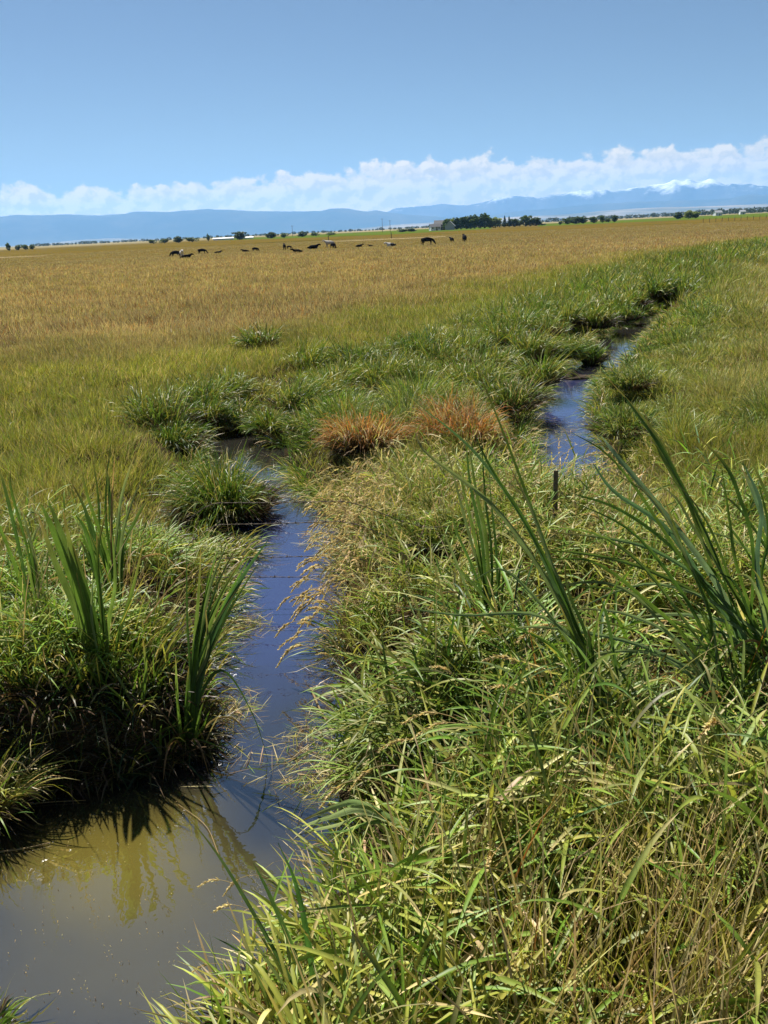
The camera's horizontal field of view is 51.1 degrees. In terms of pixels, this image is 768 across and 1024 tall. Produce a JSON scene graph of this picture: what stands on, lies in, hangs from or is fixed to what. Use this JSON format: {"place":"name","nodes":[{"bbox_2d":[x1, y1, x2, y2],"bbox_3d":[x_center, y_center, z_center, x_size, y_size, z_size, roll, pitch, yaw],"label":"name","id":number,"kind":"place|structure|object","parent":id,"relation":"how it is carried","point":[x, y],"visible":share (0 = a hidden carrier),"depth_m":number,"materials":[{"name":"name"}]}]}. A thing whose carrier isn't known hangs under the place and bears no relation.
{"place":"outdoors","nodes":[
{"label":"outdoors","id":0,"kind":"place"},
{"bbox_2d":[0,238,172,246],"bbox_3d":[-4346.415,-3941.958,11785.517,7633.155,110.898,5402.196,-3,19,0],"label":"valley benchland","id":1,"kind":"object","parent":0,"point":[103,240],"visible":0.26,"depth_m":11430.82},
{"bbox_2d":[0,208,455,245],"bbox_3d":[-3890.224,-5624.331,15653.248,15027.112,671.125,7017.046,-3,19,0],"label":"mountain range","id":2,"kind":"structure","parent":0,"point":[15,230],"depth_m":15291.11,"materials":[{"name":"stone"}]},
{"bbox_2d":[0,312,659,1023],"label":"water","id":3,"kind":"structure","parent":0,"point":[84,938],"depth_m":4.29,"materials":[{"name":"liquid"}]},
{"bbox_2d":[0,983,47,1023],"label":"grass tussock","id":4,"kind":"object","parent":3,"relation":"in","point":[4,1020],"depth_m":3.31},
{"bbox_2d":[0,842,49,852],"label":"twig","id":5,"kind":"object","parent":3,"relation":"on","point":[22,848],"visible":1,"depth_m":4.23,"materials":[{"name":"wood"}]},
{"bbox_2d":[0,416,586,1021],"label":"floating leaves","id":6,"kind":"object","parent":3,"relation":"on","point":[240,710],"visible":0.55,"depth_m":4.94,"materials":[{"name":"plant"}]},
{"bbox_2d":[565,369,593,379],"bbox_3d":[3.884,-2.774,16.106,0.653,0.201,0.392,-3,19,0],"label":"mud clod","id":7,"kind":"object","parent":3,"relation":"on","point":[583,377],"visible":0.76,"depth_m":16.02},
{"bbox_2d":[234,227,491,239],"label":"crop field","id":8,"kind":"structure","parent":0,"point":[376,233],"depth_m":513.79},
{"bbox_2d":[460,216,471,228],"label":"broadleaf tree","id":9,"kind":"object","parent":8,"relation":"on","point":[465,219],"visible":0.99,"depth_m":525.54,"materials":[{"name":"green plant"}]},
{"bbox_2d":[480,213,490,227],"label":"broadleaf tree","id":10,"kind":"object","parent":8,"relation":"on","point":[485,216],"visible":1,"depth_m":525.82,"materials":[{"name":"green plant"}]},
{"bbox_2d":[0,212,767,1023],"bbox_3d":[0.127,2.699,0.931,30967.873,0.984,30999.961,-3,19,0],"label":"ground","id":11,"kind":"structure","parent":0,"point":[98,246],"depth_m":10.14,"materials":[{"name":"green plant"}]},
{"bbox_2d":[0,470,50,650],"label":"cattail plant","id":12,"kind":"object","parent":11,"relation":"on","point":[32,567],"visible":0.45,"depth_m":5.27,"materials":[{"name":"green plant"}]},
{"bbox_2d":[0,727,94,836],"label":"grass tussock","id":13,"kind":"object","parent":11,"relation":"on","point":[14,784],"depth_m":4.40,"materials":[{"name":"plant"}]},
{"bbox_2d":[30,435,179,613],"bbox_3d":[-2.017,0.079,5.705,1.015,1.324,0.983,-3,19,0],"label":"cattail plant","id":14,"kind":"object","parent":11,"relation":"on","point":[106,557],"visible":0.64,"depth_m":5.64,"materials":[{"name":"green plant"}]},
{"bbox_2d":[38,498,178,773],"bbox_3d":[-1.735,0.730,4.649,0.976,1.532,0.797,-3,19,0],"label":"cattail plant","id":15,"kind":"object","parent":11,"relation":"on","point":[79,594],"visible":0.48,"depth_m":4.73,"materials":[{"name":"green plant"}]},
{"bbox_2d":[0,571,244,814],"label":"grass mound","id":16,"kind":"object","parent":11,"relation":"on","point":[157,644],"depth_m":4.76,"materials":[{"name":"plant"}]},
{"bbox_2d":[35,235,229,245],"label":"distant woods","id":17,"kind":"object","parent":11,"relation":"on","point":[91,242],"visible":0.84,"depth_m":1772.28,"materials":[{"name":"green plant"}]},
{"bbox_2d":[107,642,177,776],"bbox_3d":[-1.477,1.142,4.771,0.392,0.857,0.328,-18,24,-36],"label":"cattail plant","id":18,"kind":"object","parent":11,"relation":"on","point":[143,690],"visible":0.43,"depth_m":4.75,"materials":[{"name":"green plant"}]},
{"bbox_2d":[100,366,218,431],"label":"grass tussock","id":19,"kind":"object","parent":11,"relation":"on","point":[157,409],"depth_m":12.16,"materials":[{"name":"plant"}]},
{"bbox_2d":[141,405,221,452],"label":"grass tussock","id":20,"kind":"object","parent":11,"relation":"on","point":[177,436],"depth_m":11.64,"materials":[{"name":"plant"}]},
{"bbox_2d":[164,360,247,410],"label":"grass tussock","id":21,"kind":"object","parent":11,"relation":"on","point":[204,388],"depth_m":13.51,"materials":[{"name":"plant"}]},
{"bbox_2d":[185,392,242,424],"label":"grass tussock","id":22,"kind":"object","parent":11,"relation":"on","point":[211,414],"depth_m":12.76,"materials":[{"name":"plant"}]},
{"bbox_2d":[137,437,294,536],"bbox_3d":[-1.875,-0.394,9.003,1.804,0.893,2.108,-3,19,0],"label":"grass tussock","id":23,"kind":"object","parent":11,"relation":"on","point":[208,485],"depth_m":8.81,"materials":[{"name":"plant"}]},
{"bbox_2d":[163,537,269,778],"bbox_3d":[-1.068,0.876,4.679,0.635,1.424,0.708,9,22,29],"label":"cattail plant","id":24,"kind":"object","parent":11,"relation":"on","point":[199,659],"visible":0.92,"depth_m":4.73,"materials":[{"name":"green plant"}]},
{"bbox_2d":[188,354,263,398],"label":"grass tussock","id":25,"kind":"object","parent":11,"relation":"on","point":[239,381],"depth_m":14.30,"materials":[{"name":"plant"}]},
{"bbox_2d":[231,231,246,239],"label":"broadleaf tree","id":26,"kind":"object","parent":11,"relation":"on","point":[239,235],"visible":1,"depth_m":526.70,"materials":[{"name":"green plant"}]},
{"bbox_2d":[213,384,273,427],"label":"grass tussock","id":27,"kind":"object","parent":11,"relation":"on","point":[230,422],"depth_m":12.97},
{"bbox_2d":[183,949,320,1023],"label":"grass clump","id":28,"kind":"object","parent":11,"relation":"on","point":[251,990],"visible":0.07,"depth_m":2.99,"materials":[{"name":"plant"}]},
{"bbox_2d":[178,804,334,1022],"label":"cattail plant","id":29,"kind":"object","parent":11,"relation":"on","point":[308,943],"visible":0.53,"depth_m":2.75,"materials":[{"name":"green plant"}]},
{"bbox_2d":[227,315,289,350],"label":"grass tussock","id":30,"kind":"object","parent":11,"relation":"on","point":[260,337],"depth_m":18.72,"materials":[{"name":"plant"}]},
{"bbox_2d":[230,397,298,437],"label":"grass tussock","id":31,"kind":"object","parent":11,"relation":"on","point":[256,423],"depth_m":12.19,"materials":[{"name":"plant"}]},
{"bbox_2d":[274,322,335,375],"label":"grass tussock","id":32,"kind":"object","parent":11,"relation":"on","point":[305,358],"depth_m":15.88,"materials":[{"name":"plant"}]},
{"bbox_2d":[258,364,355,412],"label":"grass tussock","id":33,"kind":"object","parent":11,"relation":"on","point":[292,398],"depth_m":13.02,"materials":[{"name":"plant"}]},
{"bbox_2d":[265,402,353,439],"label":"grass tussock","id":34,"kind":"object","parent":11,"relation":"on","point":[291,424],"depth_m":11.42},
{"bbox_2d":[277,636,344,671],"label":"grass stalk","id":35,"kind":"object","parent":11,"relation":"on","point":[289,639],"depth_m":5.37,"materials":[{"name":"plant"}]},
{"bbox_2d":[274,621,352,668],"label":"grass stalk","id":36,"kind":"object","parent":11,"relation":"on","point":[284,626],"depth_m":5.66,"materials":[{"name":"plant"}]},
{"bbox_2d":[276,641,357,678],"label":"grass stalk","id":37,"kind":"object","parent":11,"relation":"on","point":[286,653],"depth_m":5.26,"materials":[{"name":"plant"}]},
{"bbox_2d":[289,601,360,637],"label":"grass stalk","id":38,"kind":"object","parent":11,"relation":"on","point":[297,609],"depth_m":5.85,"materials":[{"name":"plant"}]},
{"bbox_2d":[297,615,354,671],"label":"grass stalk","id":39,"kind":"object","parent":11,"relation":"on","point":[305,620],"depth_m":5.57,"materials":[{"name":"plant"}]},
{"bbox_2d":[297,557,358,592],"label":"grass stalk","id":40,"kind":"object","parent":11,"relation":"on","point":[305,559],"depth_m":6.24,"materials":[{"name":"plant"}]},
{"bbox_2d":[230,226,427,236],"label":"distant woods","id":41,"kind":"object","parent":11,"relation":"on","point":[349,230],"visible":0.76,"depth_m":1899.71,"materials":[{"name":"green plant"}]},
{"bbox_2d":[308,606,360,672],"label":"grass stalk","id":42,"kind":"object","parent":11,"relation":"on","point":[321,608],"depth_m":5.57,"materials":[{"name":"plant"}]},
{"bbox_2d":[296,356,373,395],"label":"grass tussock","id":43,"kind":"object","parent":11,"relation":"on","point":[325,384],"depth_m":13.96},
{"bbox_2d":[315,335,392,366],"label":"grass tussock","id":44,"kind":"object","parent":11,"relation":"on","point":[342,349],"depth_m":15.93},
{"bbox_2d":[319,779,406,808],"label":"grass stalk","id":45,"kind":"object","parent":11,"relation":"on","point":[334,790],"depth_m":3.81,"materials":[{"name":"plant"}]},
{"bbox_2d":[135,469,591,579],"bbox_3d":[-0.391,0.194,6.695,10.086,1.058,0.053,-1,19,5],"label":"barbed wire fence","id":46,"kind":"object","parent":11,"relation":"on","point":[555,483],"visible":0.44,"depth_m":6.66,"materials":[{"name":"metal"}]},
{"bbox_2d":[307,397,425,459],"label":"dead grass clump","id":47,"kind":"object","parent":11,"relation":"on","point":[343,437],"visible":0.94,"depth_m":9.93,"materials":[{"name":"plant"}]},
{"bbox_2d":[335,338,418,388],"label":"grass tussock","id":48,"kind":"object","parent":11,"relation":"on","point":[368,370],"depth_m":14.37,"materials":[{"name":"plant"}]},
{"bbox_2d":[0,289,767,601],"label":"meadow grass","id":49,"kind":"structure","parent":11,"relation":"on","point":[95,360],"depth_m":12.63,"materials":[{"name":"plant"}]},
{"bbox_2d":[0,220,767,338],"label":"golden grass","id":50,"kind":"structure","parent":11,"relation":"on","point":[736,272],"depth_m":44.22,"materials":[{"name":"plant"}]},
{"bbox_2d":[348,765,433,790],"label":"grass stalk","id":51,"kind":"object","parent":11,"relation":"on","point":[364,773],"depth_m":3.82,"materials":[{"name":"plant"}]},
{"bbox_2d":[293,752,490,833],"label":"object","id":52,"kind":"object","parent":11,"relation":"on","point":[358,808],"visible":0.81,"depth_m":3.40,"materials":[{"name":"green plant"}]},
{"bbox_2d":[358,326,428,359],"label":"grass tussock","id":53,"kind":"object","parent":11,"relation":"on","point":[383,343],"depth_m":17.45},
{"bbox_2d":[378,345,442,384],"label":"grass tussock","id":54,"kind":"object","parent":11,"relation":"on","point":[421,370],"depth_m":14.49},
{"bbox_2d":[384,322,443,358],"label":"grass tussock","id":55,"kind":"object","parent":11,"relation":"on","point":[404,340],"depth_m":16.43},
{"bbox_2d":[376,738,458,770],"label":"grass stalk","id":56,"kind":"object","parent":11,"relation":"on","point":[396,741],"depth_m":3.97,"materials":[{"name":"plant"}]},
{"bbox_2d":[406,310,459,349],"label":"grass tussock","id":57,"kind":"object","parent":11,"relation":"on","point":[437,335],"depth_m":17.98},
{"bbox_2d":[410,719,467,741],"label":"grass stalk","id":58,"kind":"object","parent":11,"relation":"on","point":[433,725],"depth_m":3.82,"materials":[{"name":"plant"}]},
{"bbox_2d":[397,322,482,365],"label":"grass tussock","id":59,"kind":"object","parent":11,"relation":"on","point":[430,349],"depth_m":16.12,"materials":[{"name":"plant"}]},
{"bbox_2d":[401,708,490,746],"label":"grass stalk","id":60,"kind":"object","parent":11,"relation":"on","point":[433,712],"depth_m":3.90,"materials":[{"name":"plant"}]},
{"bbox_2d":[401,382,518,454],"bbox_3d":[0.887,-1.220,10.046,1.477,0.873,1.994,-20,26,-40],"label":"dead grass clump","id":61,"kind":"object","parent":11,"relation":"on","point":[486,428],"visible":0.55,"depth_m":9.91,"materials":[{"name":"plant"}]},
{"bbox_2d":[429,665,491,749],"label":"grass stalk","id":62,"kind":"object","parent":11,"relation":"on","point":[446,669],"depth_m":4.28,"materials":[{"name":"plant"}]},
{"bbox_2d":[423,418,506,629],"bbox_3d":[0.537,0.125,4.853,0.536,1.336,0.488,-11,21,-22],"label":"cattail plant","id":63,"kind":"object","parent":11,"relation":"on","point":[483,564],"visible":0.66,"depth_m":4.92,"materials":[{"name":"green plant"}]},
{"bbox_2d":[417,343,525,391],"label":"grass tussock","id":64,"kind":"object","parent":11,"relation":"on","point":[473,369],"depth_m":13.60,"materials":[{"name":"plant"}]},
{"bbox_2d":[449,322,509,353],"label":"grass tussock","id":65,"kind":"object","parent":11,"relation":"on","point":[478,339],"depth_m":17.45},
{"bbox_2d":[293,425,677,626],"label":"seed grass","id":66,"kind":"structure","parent":11,"relation":"on","point":[363,537],"depth_m":7.11,"materials":[{"name":"plant"}]},
{"bbox_2d":[488,217,501,227],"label":"broadleaf tree","id":67,"kind":"object","parent":11,"relation":"on","point":[496,219],"visible":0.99,"depth_m":525.88,"materials":[{"name":"green plant"}]},
{"bbox_2d":[464,338,527,367],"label":"grass tussock","id":68,"kind":"object","parent":11,"relation":"on","point":[504,356],"depth_m":15.69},
{"bbox_2d":[470,306,537,346],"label":"grass tussock","id":69,"kind":"object","parent":11,"relation":"on","point":[501,334],"depth_m":18.60,"materials":[{"name":"plant"}]},
{"bbox_2d":[458,363,562,413],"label":"grass tussock","id":70,"kind":"object","parent":11,"relation":"on","point":[521,396],"depth_m":12.30,"materials":[{"name":"plant"}]},
{"bbox_2d":[486,307,544,333],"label":"grass tussock","id":71,"kind":"object","parent":11,"relation":"on","point":[510,320],"depth_m":20.59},
{"bbox_2d":[481,654,554,703],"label":"grass stalk","id":72,"kind":"object","parent":11,"relation":"on","point":[506,657],"depth_m":4.05,"materials":[{"name":"plant"}]},
{"bbox_2d":[486,683,549,733],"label":"grass stalk","id":73,"kind":"object","parent":11,"relation":"on","point":[503,687],"depth_m":3.81,"materials":[{"name":"plant"}]},
{"bbox_2d":[519,215,532,225],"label":"broadleaf tree","id":74,"kind":"object","parent":11,"relation":"on","point":[524,219],"visible":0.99,"depth_m":526.50,"materials":[{"name":"green plant"}]},
{"bbox_2d":[497,318,578,360],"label":"grass tussock","id":75,"kind":"object","parent":11,"relation":"on","point":[535,346],"depth_m":16.75,"materials":[{"name":"plant"}]},
{"bbox_2d":[390,345,696,742],"bbox_3d":[0.804,0.191,3.822,1.496,1.877,0.555,5,21,20],"label":"cattail plant","id":76,"kind":"object","parent":11,"relation":"on","point":[553,582],"visible":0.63,"depth_m":3.87,"materials":[{"name":"green plant"}]},
{"bbox_2d":[503,341,584,388],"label":"grass tussock","id":77,"kind":"object","parent":11,"relation":"on","point":[551,372],"depth_m":14.01,"materials":[{"name":"plant"}]},
{"bbox_2d":[520,304,575,336],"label":"grass tussock","id":78,"kind":"object","parent":11,"relation":"on","point":[557,323],"depth_m":20.36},
{"bbox_2d":[515,623,609,659],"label":"grass stalk","id":79,"kind":"object","parent":11,"relation":"on","point":[525,634],"depth_m":4.30,"materials":[{"name":"plant"}]},
{"bbox_2d":[530,329,597,360],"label":"grass tussock","id":80,"kind":"object","parent":11,"relation":"on","point":[577,353],"depth_m":17.29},
{"bbox_2d":[543,291,596,327],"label":"grass tussock","id":81,"kind":"object","parent":11,"relation":"on","point":[573,317],"depth_m":21.49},
{"bbox_2d":[566,290,602,310],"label":"grass tussock","id":82,"kind":"object","parent":11,"relation":"on","point":[579,302],"depth_m":23.61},
{"bbox_2d":[569,338,613,364],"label":"grass tussock","id":83,"kind":"object","parent":11,"relation":"on","point":[598,357],"depth_m":17.49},
{"bbox_2d":[588,322,616,328],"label":"grass tussock","id":84,"kind":"object","parent":11,"relation":"on","point":[607,326],"depth_m":22.04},
{"bbox_2d":[540,211,683,221],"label":"distant woods","id":85,"kind":"object","parent":11,"relation":"on","point":[626,216],"visible":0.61,"depth_m":1895.52,"materials":[{"name":"green plant"}]},
{"bbox_2d":[597,289,641,311],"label":"grass tussock","id":86,"kind":"object","parent":11,"relation":"on","point":[620,298],"depth_m":24.64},
{"bbox_2d":[580,395,667,440],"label":"grass tussock","id":87,"kind":"object","parent":11,"relation":"on","point":[614,428],"depth_m":10.49,"materials":[{"name":"plant"}]},
{"bbox_2d":[587,361,666,391],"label":"grass tussock","id":88,"kind":"object","parent":11,"relation":"on","point":[625,380],"depth_m":13.31,"materials":[{"name":"plant"}]},
{"bbox_2d":[606,301,648,321],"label":"grass tussock","id":89,"kind":"object","parent":11,"relation":"on","point":[630,314],"depth_m":23.41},
{"bbox_2d":[493,430,767,722],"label":"cattail plant","id":90,"kind":"object","parent":11,"relation":"on","point":[713,653],"visible":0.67,"depth_m":4.01,"materials":[{"name":"green plant"}]},
{"bbox_2d":[613,282,656,306],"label":"grass tussock","id":91,"kind":"object","parent":11,"relation":"on","point":[639,298],"depth_m":25.84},
{"bbox_2d":[538,213,767,225],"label":"green pasture","id":92,"kind":"structure","parent":11,"relation":"on","point":[694,218],"depth_m":542.95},
{"bbox_2d":[683,210,694,218],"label":"broadleaf tree","id":93,"kind":"object","parent":92,"relation":"on","point":[688,214],"visible":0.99,"depth_m":526.91,"materials":[{"name":"green plant"}]},
{"bbox_2d":[543,370,767,693],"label":"cattail plant","id":94,"kind":"object","parent":11,"relation":"on","point":[738,623],"visible":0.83,"depth_m":4.16,"materials":[{"name":"green plant"}]},
{"bbox_2d":[628,269,684,298],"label":"grass tussock","id":95,"kind":"object","parent":11,"relation":"on","point":[657,288],"depth_m":26.89,"materials":[{"name":"plant"}]},
{"bbox_2d":[631,618,725,660],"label":"grass stalk","id":96,"kind":"object","parent":11,"relation":"on","point":[664,622],"depth_m":4.17,"materials":[{"name":"plant"}]},
{"bbox_2d":[657,267,704,296],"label":"grass tussock","id":97,"kind":"object","parent":11,"relation":"on","point":[688,285],"depth_m":27.03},
{"bbox_2d":[666,257,699,270],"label":"grass tussock","id":98,"kind":"object","parent":11,"relation":"on","point":[689,264],"depth_m":37.51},
{"bbox_2d":[697,717,731,770],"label":"grass stalk","id":99,"kind":"object","parent":11,"relation":"on","point":[714,722],"depth_m":3.32,"materials":[{"name":"plant"}]},
{"bbox_2d":[696,206,767,214],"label":"distant woods","id":100,"kind":"object","parent":11,"relation":"on","point":[749,210],"visible":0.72,"depth_m":1400.98,"materials":[{"name":"green plant"}]},
{"bbox_2d":[707,432,767,597],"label":"cattail plant","id":101,"kind":"object","parent":11,"relation":"on","point":[739,541],"visible":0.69,"depth_m":4.69,"materials":[{"name":"green plant"}]},
{"bbox_2d":[730,754,767,835],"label":"grass stalk","id":102,"kind":"object","parent":11,"relation":"on","point":[765,810],"depth_m":3.09,"materials":[{"name":"plant"}]},
{"bbox_2d":[0,0,767,216],"label":"sky","id":103,"kind":"structure","parent":0,"point":[108,107],"materials":[{"name":"blue"}]},
{"bbox_2d":[139,302,674,1023],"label":"water edge grass","id":104,"kind":"structure","parent":0,"point":[643,340],"depth_m":8.17,"materials":[{"name":"plant"}]},
{"bbox_2d":[213,903,259,917],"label":"grass stalk","id":105,"kind":"object","parent":104,"relation":"on","point":[220,907],"depth_m":3.39,"materials":[{"name":"plant"}]},
{"bbox_2d":[197,877,281,928],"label":"grass stalk","id":106,"kind":"object","parent":104,"relation":"on","point":[205,882],"depth_m":3.48,"materials":[{"name":"plant"}]},
{"bbox_2d":[222,875,297,902],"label":"grass stalk","id":107,"kind":"object","parent":104,"relation":"on","point":[231,884],"depth_m":3.51,"materials":[{"name":"plant"}]},
{"bbox_2d":[572,293,626,326],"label":"grass tussock","id":108,"kind":"object","parent":104,"relation":"on","point":[603,316],"depth_m":21.59,"materials":[{"name":"plant"}]},
{"bbox_2d":[428,224,440,230],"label":"farm house","id":109,"kind":"structure","parent":0,"point":[433,227],"depth_m":521.83,"materials":[{"name":"white paint"}]},
{"bbox_2d":[444,221,454,229],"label":"barn","id":110,"kind":"structure","parent":0,"point":[449,225],"depth_m":518.30,"materials":[{"name":"grey metal"}]},
{"bbox_2d":[340,204,767,230],"bbox_3d":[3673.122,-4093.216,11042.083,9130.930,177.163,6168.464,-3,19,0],"label":"foothills","id":111,"kind":"structure","parent":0,"point":[642,211],"depth_m":10736.62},
{"bbox_2d":[388,179,767,217],"bbox_3d":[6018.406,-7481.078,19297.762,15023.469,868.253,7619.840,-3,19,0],"label":"snow mountains","id":112,"kind":"structure","parent":0,"point":[690,189],"depth_m":19534.09,"materials":[{"name":"stone"}]},
{"bbox_2d":[489,194,767,217],"bbox_3d":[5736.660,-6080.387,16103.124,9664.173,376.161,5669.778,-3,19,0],"label":"blue ridge","id":113,"kind":"structure","parent":0,"point":[738,200],"depth_m":15992.45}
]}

